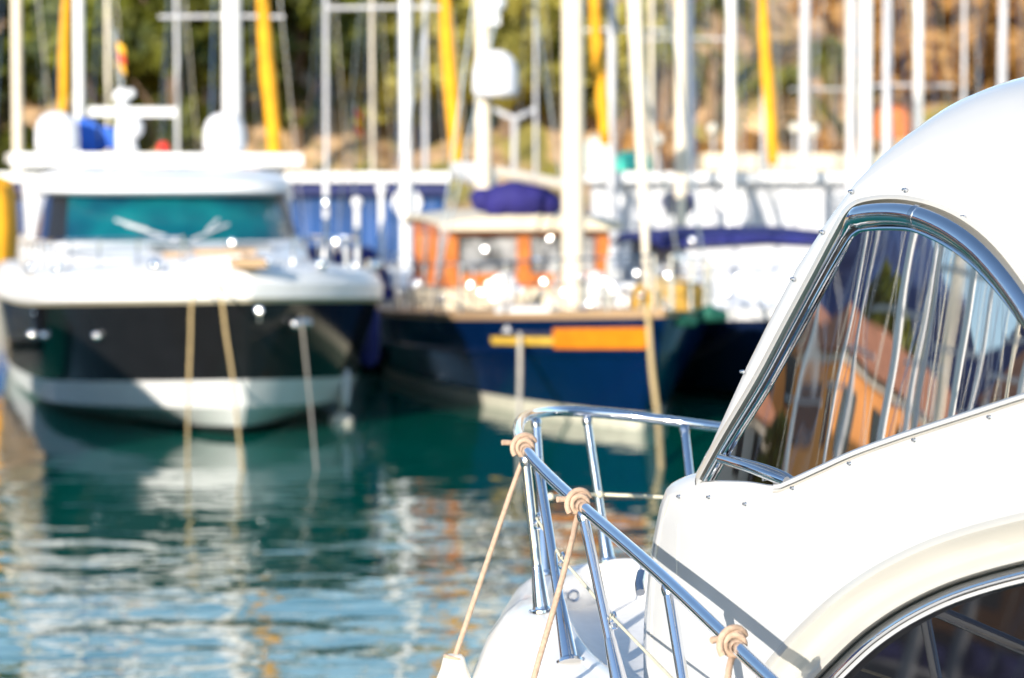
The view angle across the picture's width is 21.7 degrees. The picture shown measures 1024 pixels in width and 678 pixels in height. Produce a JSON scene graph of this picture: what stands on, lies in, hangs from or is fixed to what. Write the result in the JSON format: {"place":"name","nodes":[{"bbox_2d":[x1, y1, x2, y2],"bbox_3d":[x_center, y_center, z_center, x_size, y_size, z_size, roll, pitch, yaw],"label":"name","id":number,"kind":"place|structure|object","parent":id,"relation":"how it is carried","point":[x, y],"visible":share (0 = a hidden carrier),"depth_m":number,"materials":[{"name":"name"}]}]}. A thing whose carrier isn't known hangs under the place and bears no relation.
{"place":"outdoors","nodes":[
{"label":"outdoors","id":0,"kind":"place"},
{"bbox_2d":[0,176,18,261],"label":"tarpaulin","id":1,"kind":"object","parent":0,"point":[9,229],"visible":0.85,"depth_m":49.57,"materials":[{"name":"yellow fabric"}]},
{"bbox_2d":[0,172,453,261],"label":"quay shed","id":2,"kind":"structure","parent":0,"point":[432,189],"depth_m":61.90,"materials":[{"name":"blue paint"},{"name":"white paint"}]},
{"bbox_2d":[0,320,732,677],"bbox_3d":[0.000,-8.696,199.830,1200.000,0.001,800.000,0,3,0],"label":"water","id":3,"kind":"structure","parent":0,"point":[128,548],"depth_m":21.40,"materials":[{"name":"teal liquid"}]},
{"bbox_2d":[0,0,69,171],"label":"sailboat","id":4,"kind":"object","parent":3,"relation":"on","point":[17,94],"visible":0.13,"depth_m":71.59,"materials":[{"name":"white paint"}]},
{"bbox_2d":[37,0,125,168],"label":"sailboat","id":5,"kind":"object","parent":3,"relation":"on","point":[79,75],"visible":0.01,"depth_m":55.72,"materials":[{"name":"white paint"}]},
{"bbox_2d":[88,0,130,167],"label":"sailboat","id":6,"kind":"object","parent":3,"relation":"on","point":[107,51],"visible":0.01,"depth_m":69.21,"materials":[{"name":"white paint"}]},
{"bbox_2d":[157,0,199,167],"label":"sailboat","id":7,"kind":"object","parent":3,"relation":"on","point":[176,76],"visible":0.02,"depth_m":69.26,"materials":[{"name":"white paint"}]},
{"bbox_2d":[0,29,382,434],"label":"motor yacht","id":8,"kind":"object","parent":3,"relation":"on","point":[106,273],"visible":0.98,"depth_m":30.61,"materials":[{"name":"grey paint"}]},
{"bbox_2d":[186,280,209,468],"bbox_3d":[-3.289,0.321,27.373,0.180,1.758,2.865,0,3,-2],"label":"mooring line","id":9,"kind":"object","parent":8,"relation":"attached to","point":[189,369],"visible":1,"depth_m":27.93,"materials":[{"name":"fabric"}]},
{"bbox_2d":[217,281,243,471],"bbox_3d":[-2.853,0.339,27.230,0.095,1.778,3.218,-1,3,-10],"label":"mooring line","id":10,"kind":"object","parent":8,"relation":"attached to","point":[233,382],"visible":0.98,"depth_m":27.60,"materials":[{"name":"fabric"}]},
{"bbox_2d":[300,315,317,469],"bbox_3d":[-2.138,0.290,27.905,0.085,1.816,4.354,0,3,-7],"label":"mooring line","id":11,"kind":"object","parent":8,"relation":"attached to","point":[310,407],"visible":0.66,"depth_m":28.02,"materials":[{"name":"fabric"}]},
{"bbox_2d":[329,389,352,423],"bbox_3d":[-1.984,0.841,30.972,0.283,0.967,0.283,0,3,0],"label":"fender","id":12,"kind":"object","parent":8,"relation":"hanging from","point":[340,418],"visible":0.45,"depth_m":30.89,"materials":[{"name":"beige paint"}]},
{"bbox_2d":[341,368,349,407],"bbox_3d":[-1.918,0.311,30.895,0.110,0.966,0.161,1,4,24],"label":"fender","id":13,"kind":"object","parent":8,"relation":"hanging from","point":[345,390],"visible":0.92,"depth_m":30.84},
{"bbox_2d":[361,260,379,367],"bbox_3d":[-1.755,-0.308,32.462,0.284,1.314,0.284,0,3,0],"label":"fender","id":14,"kind":"object","parent":8,"relation":"hanging from","point":[371,355],"visible":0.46,"depth_m":32.38,"materials":[{"name":"blue rubber"}]},
{"bbox_2d":[159,0,304,239],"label":"sailboat","id":15,"kind":"object","parent":3,"relation":"on","point":[231,15],"visible":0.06,"depth_m":45.66,"materials":[{"name":"white paint"}]},
{"bbox_2d":[305,0,347,171],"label":"sailboat","id":16,"kind":"object","parent":3,"relation":"on","point":[326,14],"visible":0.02,"depth_m":69.26,"materials":[{"name":"white paint"}]},
{"bbox_2d":[289,171,394,368],"bbox_3d":[-2.890,-1.013,42.243,2.400,3.290,6.500,0,3,-6],"label":"day boat","id":17,"kind":"object","parent":3,"relation":"on","point":[366,253],"visible":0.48,"depth_m":41.68,"materials":[{"name":"white paint"}]},
{"bbox_2d":[351,0,394,171],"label":"sailboat","id":18,"kind":"object","parent":3,"relation":"on","point":[372,41],"visible":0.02,"depth_m":69.26,"materials":[{"name":"white paint"}]},
{"bbox_2d":[324,0,473,297],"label":"sailboat","id":19,"kind":"object","parent":3,"relation":"on","point":[409,201],"visible":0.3,"depth_m":45.75,"materials":[{"name":"white paint"}]},
{"bbox_2d":[412,0,449,209],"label":"sailboat","id":20,"kind":"object","parent":3,"relation":"on","point":[425,106],"visible":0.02,"depth_m":69.26,"materials":[{"name":"white paint"}]},
{"bbox_2d":[514,0,558,194],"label":"sailboat","id":21,"kind":"object","parent":3,"relation":"on","point":[535,104],"visible":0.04,"depth_m":69.27,"materials":[{"name":"white paint"}]},
{"bbox_2d":[364,0,727,429],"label":"ketch","id":22,"kind":"object","parent":3,"relation":"on","point":[497,268],"visible":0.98,"depth_m":33.24,"materials":[{"name":"blue paint"}]},
{"bbox_2d":[517,332,521,415],"bbox_3d":[0.078,0.569,29.005,0.058,1.417,5.103,0,3,0],"label":"mooring line","id":23,"kind":"object","parent":22,"relation":"attached to","point":[519,398],"visible":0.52,"depth_m":30.35,"materials":[{"name":"beige fabric"}]},
{"bbox_2d":[645,304,663,468],"bbox_3d":[1.494,0.481,27.558,0.114,1.531,3.417,0,3,1],"label":"mooring line","id":24,"kind":"object","parent":22,"relation":"attached to","point":[660,458],"visible":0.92,"depth_m":28.39,"materials":[{"name":"fabric"}]},
{"bbox_2d":[584,0,667,281],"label":"sailboat","id":25,"kind":"object","parent":3,"relation":"on","point":[605,100],"visible":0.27,"depth_m":55.67,"materials":[{"name":"white paint"}]},
{"bbox_2d":[630,0,672,171],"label":"sailboat","id":26,"kind":"object","parent":3,"relation":"on","point":[650,70],"visible":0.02,"depth_m":69.25,"materials":[{"name":"white paint"}]},
{"bbox_2d":[609,0,748,297],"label":"sailboat","id":27,"kind":"object","parent":3,"relation":"on","point":[681,201],"visible":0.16,"depth_m":45.83,"materials":[{"name":"white paint"}]},
{"bbox_2d":[644,0,725,171],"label":"sailboat","id":28,"kind":"object","parent":3,"relation":"on","point":[689,101],"visible":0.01,"depth_m":71.67,"materials":[{"name":"white paint"}]},
{"bbox_2d":[609,226,818,395],"bbox_3d":[3.324,-0.336,37.498,3.200,2.480,9.000,0,3,-8],"label":"motor boat","id":29,"kind":"object","parent":3,"relation":"on","point":[754,268],"visible":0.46,"depth_m":36.42,"materials":[{"name":"white paint"}]},
{"bbox_2d":[688,0,777,225],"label":"sailboat","id":30,"kind":"object","parent":3,"relation":"on","point":[728,199],"visible":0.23,"depth_m":55.71,"materials":[{"name":"white paint"}]},
{"bbox_2d":[472,76,1023,677],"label":"motor cruiser","id":31,"kind":"object","parent":3,"relation":"on","point":[846,500],"visible":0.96,"depth_m":5.52,"materials":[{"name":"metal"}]},
{"bbox_2d":[437,432,536,677],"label":"fender","id":32,"kind":"object","parent":31,"relation":"hanging from","point":[453,665],"visible":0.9,"depth_m":6.54,"materials":[{"name":"beige fabric"}]},
{"bbox_2d":[531,487,591,677],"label":"rope","id":33,"kind":"object","parent":31,"relation":"hanging from","point":[571,497],"visible":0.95,"depth_m":6.01,"materials":[{"name":"beige fabric"}]},
{"bbox_2d":[709,624,747,677],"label":"rope","id":34,"kind":"object","parent":31,"relation":"hanging from","point":[728,633],"visible":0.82,"depth_m":5.09,"materials":[{"name":"beige fabric"}]},
{"bbox_2d":[845,583,1023,677],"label":"cabin window glass","id":35,"kind":"structure","parent":31,"relation":"in","point":[980,636],"depth_m":5.20,"materials":[{"name":"black glass"}]},
{"bbox_2d":[741,0,783,171],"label":"sailboat","id":36,"kind":"object","parent":3,"relation":"on","point":[762,139],"depth_m":69.31,"materials":[{"name":"white paint"}]},
{"bbox_2d":[767,0,858,171],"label":"sailboat","id":37,"kind":"object","parent":3,"relation":"on","point":[804,109],"visible":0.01,"depth_m":71.67,"materials":[{"name":"white paint"}]},
{"bbox_2d":[826,0,859,171],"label":"sailboat","id":38,"kind":"object","parent":3,"relation":"on","point":[846,21],"depth_m":69.26,"materials":[{"name":"white paint"}]},
{"bbox_2d":[797,0,920,227],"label":"sailboat","id":39,"kind":"object","parent":3,"relation":"on","point":[865,86],"visible":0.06,"depth_m":47.88,"materials":[{"name":"white paint"}]},
{"bbox_2d":[841,0,953,193],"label":"sailboat","id":40,"kind":"object","parent":3,"relation":"on","point":[886,133],"visible":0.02,"depth_m":59.74,"materials":[{"name":"white paint"}]},
{"bbox_2d":[892,0,947,143],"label":"sailboat","id":41,"kind":"object","parent":3,"relation":"on","point":[919,14],"visible":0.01,"depth_m":73.63,"materials":[{"name":"white paint"}]},
{"bbox_2d":[946,0,980,107],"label":"sailboat","id":42,"kind":"object","parent":3,"relation":"on","point":[964,17],"visible":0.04,"depth_m":69.21,"materials":[{"name":"white paint"}]},
{"bbox_2d":[975,0,1023,92],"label":"sailboat","id":43,"kind":"object","parent":3,"relation":"on","point":[1002,45],"visible":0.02,"depth_m":73.61,"materials":[{"name":"white paint"}]},
{"bbox_2d":[0,0,996,213],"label":"hillside","id":44,"kind":"structure","parent":0,"point":[501,149],"depth_m":90.14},
{"bbox_2d":[0,33,53,171],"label":"leafy tree","id":45,"kind":"object","parent":44,"relation":"on","point":[29,61],"visible":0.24,"depth_m":83.74,"materials":[{"name":"green plant"}]},
{"bbox_2d":[0,0,58,107],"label":"leafy tree","id":46,"kind":"object","parent":44,"relation":"on","point":[32,98],"visible":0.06,"depth_m":94.08,"materials":[{"name":"green plant"}]},
{"bbox_2d":[4,0,214,167],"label":"leafy tree","id":47,"kind":"object","parent":44,"relation":"on","point":[90,16],"visible":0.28,"depth_m":85.69,"materials":[{"name":"green plant"}]},
{"bbox_2d":[84,0,287,167],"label":"leafy tree","id":48,"kind":"object","parent":44,"relation":"on","point":[144,49],"visible":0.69,"depth_m":84.57,"materials":[{"name":"green plant"}]},
{"bbox_2d":[194,0,394,151],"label":"leafy tree","id":49,"kind":"object","parent":44,"relation":"on","point":[300,17],"visible":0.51,"depth_m":87.25,"materials":[{"name":"green plant"}]},
{"bbox_2d":[242,0,351,74],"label":"leafy tree","id":50,"kind":"object","parent":44,"relation":"on","point":[340,23],"visible":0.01,"depth_m":95.03,"materials":[{"name":"green plant"}]},
{"bbox_2d":[352,158,385,171],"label":"shrub","id":51,"kind":"object","parent":44,"relation":"on","point":[361,167],"visible":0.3,"depth_m":85.42,"materials":[{"name":"green plant"}]},
{"bbox_2d":[330,0,415,38],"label":"leafy tree","id":52,"kind":"object","parent":44,"relation":"on","point":[353,13],"visible":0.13,"depth_m":96.39,"materials":[{"name":"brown plant"}]},
{"bbox_2d":[332,0,442,152],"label":"olive tree","id":53,"kind":"object","parent":44,"relation":"on","point":[381,107],"visible":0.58,"depth_m":89.26,"materials":[{"name":"green plant"}]},
{"bbox_2d":[433,91,447,141],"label":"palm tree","id":54,"kind":"object","parent":44,"relation":"on","point":[445,124],"visible":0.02,"depth_m":92.43,"materials":[{"name":"brown plant"}]},
{"bbox_2d":[382,0,522,135],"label":"olive tree","id":55,"kind":"object","parent":44,"relation":"on","point":[460,13],"visible":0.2,"depth_m":90.18,"materials":[{"name":"green plant"}]},
{"bbox_2d":[455,0,561,138],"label":"olive tree","id":56,"kind":"object","parent":44,"relation":"on","point":[512,43],"visible":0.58,"depth_m":88.82,"materials":[{"name":"green plant"}]},
{"bbox_2d":[493,107,533,169],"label":"street lamp","id":57,"kind":"object","parent":44,"relation":"on","point":[504,114],"visible":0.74,"depth_m":80.70,"materials":[{"name":"white metal"}]},
{"bbox_2d":[524,166,561,193],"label":"shrub","id":58,"kind":"object","parent":44,"relation":"on","point":[550,172],"visible":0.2,"depth_m":86.54,"materials":[{"name":"green plant"}]},
{"bbox_2d":[527,0,558,22],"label":"palm tree","id":59,"kind":"object","parent":44,"relation":"on","point":[528,11],"visible":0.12,"depth_m":91.22,"materials":[{"name":"green plant"}]},
{"bbox_2d":[512,0,626,102],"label":"olive tree","id":60,"kind":"object","parent":44,"relation":"on","point":[556,25],"visible":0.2,"depth_m":91.72,"materials":[{"name":"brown plant"}]},
{"bbox_2d":[555,42,647,131],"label":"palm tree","id":61,"kind":"object","parent":44,"relation":"on","point":[590,123],"visible":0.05,"depth_m":91.78,"materials":[{"name":"green plant"}]},
{"bbox_2d":[547,0,699,140],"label":"olive tree","id":62,"kind":"object","parent":44,"relation":"on","point":[622,54],"visible":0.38,"depth_m":90.11,"materials":[{"name":"green plant"}]},
{"bbox_2d":[615,120,704,171],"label":"russet shrub","id":63,"kind":"object","parent":44,"relation":"on","point":[626,143],"visible":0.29,"depth_m":86.64,"materials":[{"name":"brown plant"}]},
{"bbox_2d":[621,22,720,125],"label":"palm tree","id":64,"kind":"object","parent":44,"relation":"on","point":[662,99],"visible":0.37,"depth_m":87.38,"materials":[{"name":"brown plant"}]},
{"bbox_2d":[708,123,718,152],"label":"street lamp","id":65,"kind":"object","parent":44,"relation":"on","point":[711,128],"visible":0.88,"depth_m":81.42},
{"bbox_2d":[674,0,775,135],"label":"palm tree","id":66,"kind":"object","parent":44,"relation":"on","point":[709,114],"visible":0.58,"depth_m":88.38,"materials":[{"name":"green plant"}]},
{"bbox_2d":[699,129,791,153],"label":"russet shrub","id":67,"kind":"object","parent":44,"relation":"on","point":[750,135],"visible":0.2,"depth_m":85.34,"materials":[{"name":"brown plant"}]},
{"bbox_2d":[695,61,844,152],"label":"palm tree","id":68,"kind":"object","parent":44,"relation":"on","point":[785,77],"visible":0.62,"depth_m":84.42,"materials":[{"name":"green plant"}]},
{"bbox_2d":[695,153,881,171],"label":"quay shed","id":69,"kind":"structure","parent":44,"relation":"on","point":[705,162],"depth_m":77.29,"materials":[{"name":"beige paint"}]},
{"bbox_2d":[810,124,818,152],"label":"street lamp","id":70,"kind":"object","parent":69,"relation":"attached to","point":[814,128],"visible":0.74,"depth_m":79.17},
{"bbox_2d":[789,122,798,152],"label":"street lamp","id":71,"kind":"object","parent":44,"relation":"on","point":[794,127],"visible":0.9,"depth_m":81.44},
{"bbox_2d":[782,35,876,152],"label":"palm tree","id":72,"kind":"object","parent":44,"relation":"on","point":[824,61],"visible":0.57,"depth_m":85.42,"materials":[{"name":"green plant"}]},
{"bbox_2d":[788,0,882,36],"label":"russet tree","id":73,"kind":"object","parent":44,"relation":"on","point":[833,9],"visible":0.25,"depth_m":96.03,"materials":[{"name":"brown plant"}]},
{"bbox_2d":[814,126,876,152],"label":"russet shrub","id":74,"kind":"object","parent":44,"relation":"on","point":[823,144],"visible":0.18,"depth_m":85.42,"materials":[{"name":"brown plant"}]},
{"bbox_2d":[827,0,953,98],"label":"russet tree","id":75,"kind":"object","parent":44,"relation":"on","point":[877,10],"visible":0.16,"depth_m":91.07,"materials":[{"name":"brown plant"}]},
{"bbox_2d":[873,104,911,137],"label":"awning","id":76,"kind":"object","parent":44,"relation":"on","point":[900,122],"visible":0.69,"depth_m":82.74,"materials":[{"name":"orange fabric"}]},
{"bbox_2d":[873,0,1023,103],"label":"russet tree","id":77,"kind":"object","parent":44,"relation":"on","point":[947,7],"visible":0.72,"depth_m":88.44,"materials":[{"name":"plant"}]},
{"bbox_2d":[935,10,983,25],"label":"russet tree","id":78,"kind":"object","parent":44,"relation":"on","point":[950,19],"visible":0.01,"depth_m":98.75,"materials":[{"name":"brown plant"}]},
{"bbox_2d":[925,10,1009,94],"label":"russet tree","id":79,"kind":"object","parent":44,"relation":"on","point":[935,17],"depth_m":98.42,"materials":[{"name":"brown plant"}]},
{"bbox_2d":[955,0,1023,95],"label":"russet tree","id":80,"kind":"object","parent":44,"relation":"on","point":[990,55],"visible":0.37,"depth_m":89.23,"materials":[{"name":"brown plant"}]},
{"bbox_2d":[654,133,663,171],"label":"street lamp","id":81,"kind":"object","parent":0,"point":[660,139],"visible":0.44,"depth_m":78.92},
{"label":"pier","id":82,"kind":"structure","parent":0,"visible":0},
{"bbox_2d":[584,172,858,250],"bbox_3d":[5.902,-2.907,63.237,8.435,2.070,3.700,0,3,0],"label":"boat","id":83,"kind":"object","parent":82,"relation":"on","point":[816,208],"depth_m":61.90,"materials":[{"name":"white paint"}]},
{"bbox_2d":[584,135,615,170],"bbox_3d":[2.086,-4.409,63.251,0.798,0.858,1.224,0,3,0],"label":"storage tank","id":84,"kind":"object","parent":83,"relation":"on","point":[593,154],"visible":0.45,"depth_m":62.69,"materials":[{"name":"white plastic"}]},
{"bbox_2d":[615,151,653,170],"bbox_3d":[2.855,-4.195,62.863,0.978,0.480,1.224,0,3,0],"label":"tarpaulin","id":85,"kind":"object","parent":83,"relation":"on","point":[627,160],"visible":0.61,"depth_m":62.32,"materials":[{"name":"teal fabric"}]}
]}

